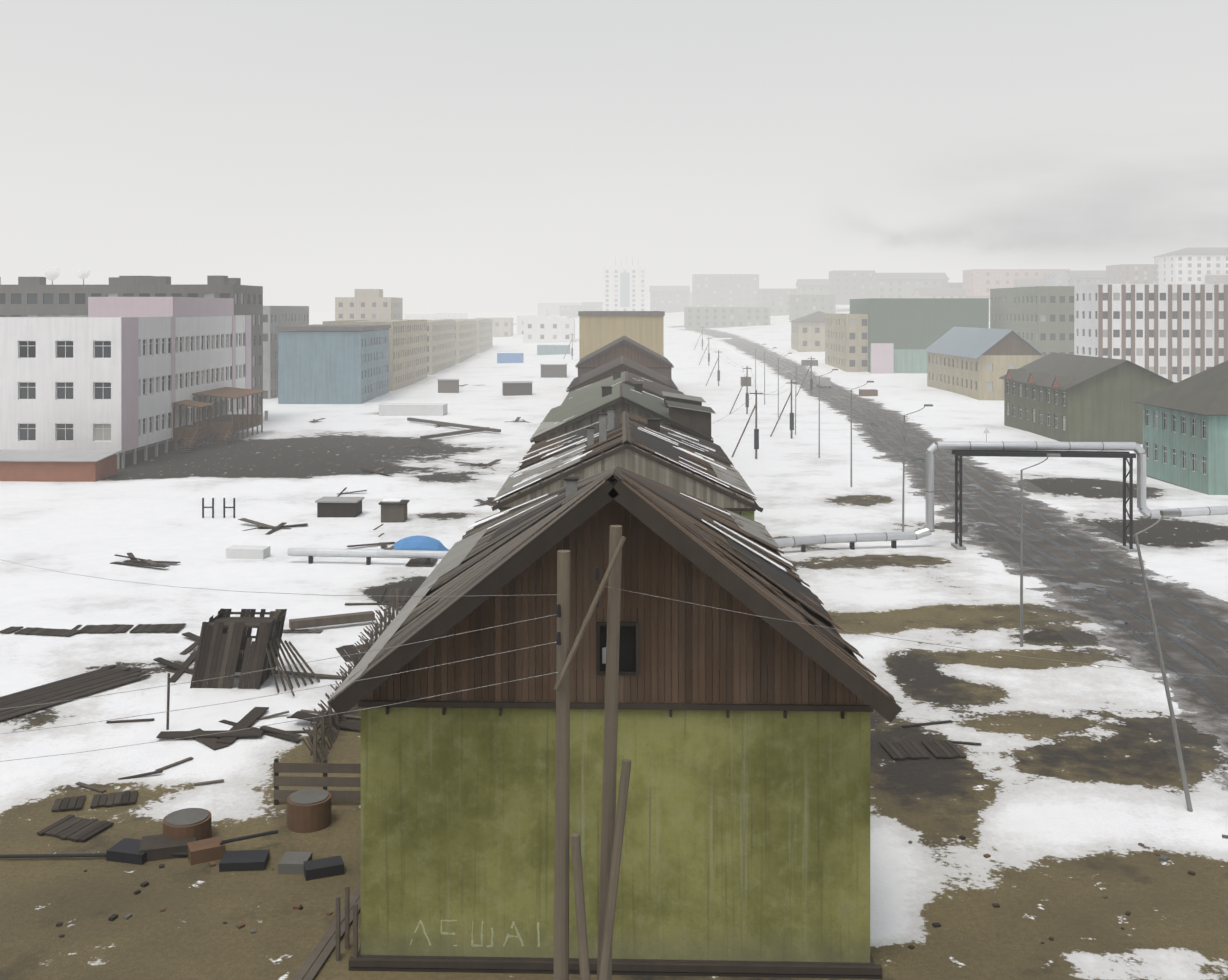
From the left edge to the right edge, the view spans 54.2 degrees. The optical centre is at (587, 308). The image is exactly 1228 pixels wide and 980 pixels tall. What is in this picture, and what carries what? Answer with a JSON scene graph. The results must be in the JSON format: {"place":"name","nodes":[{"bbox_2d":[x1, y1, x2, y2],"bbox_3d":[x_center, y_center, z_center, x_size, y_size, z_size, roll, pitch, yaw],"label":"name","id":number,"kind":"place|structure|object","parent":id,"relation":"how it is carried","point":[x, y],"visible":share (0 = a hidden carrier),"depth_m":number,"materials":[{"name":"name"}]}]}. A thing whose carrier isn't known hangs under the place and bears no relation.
{"place":"outdoors","nodes":[
{"label":"outdoors","id":0,"kind":"place"},
{"bbox_2d":[0,281,1227,979],"bbox_3d":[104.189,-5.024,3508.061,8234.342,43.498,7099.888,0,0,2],"label":"terrain","id":1,"kind":"structure","parent":0,"point":[1058,795],"depth_m":52.56,"materials":[{"name":"white snow"}]},
{"bbox_2d":[0,267,574,481],"bbox_3d":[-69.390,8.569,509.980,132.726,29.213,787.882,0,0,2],"label":"buildings","id":2,"kind":"structure","parent":1,"relation":"on","point":[99,382],"depth_m":149.20,"materials":[{"name":"white concrete"}]},
{"bbox_2d":[0,310,1227,979],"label":"street furniture and debris","id":3,"kind":"object","parent":1,"relation":"on","point":[222,642],"visible":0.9,"depth_m":45.53,"materials":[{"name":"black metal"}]},
{"bbox_2d":[327,335,901,978],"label":"wooden house row","id":4,"kind":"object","parent":1,"relation":"on","point":[743,743],"visible":1,"depth_m":29.88,"materials":[{"name":"green paint"}]},
{"bbox_2d":[538,247,1227,494],"bbox_3d":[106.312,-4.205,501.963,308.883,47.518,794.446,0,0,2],"label":"buildings","id":5,"kind":"structure","parent":1,"relation":"on","point":[1137,353],"depth_m":235.09,"materials":[{"name":"grey concrete"}]},
{"bbox_2d":[666,326,1227,789],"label":"muddy road","id":6,"kind":"structure","parent":1,"relation":"on","point":[1084,574],"depth_m":77.74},
{"bbox_2d":[0,0,1227,311],"label":"sky","id":7,"kind":"structure","parent":0,"point":[433,155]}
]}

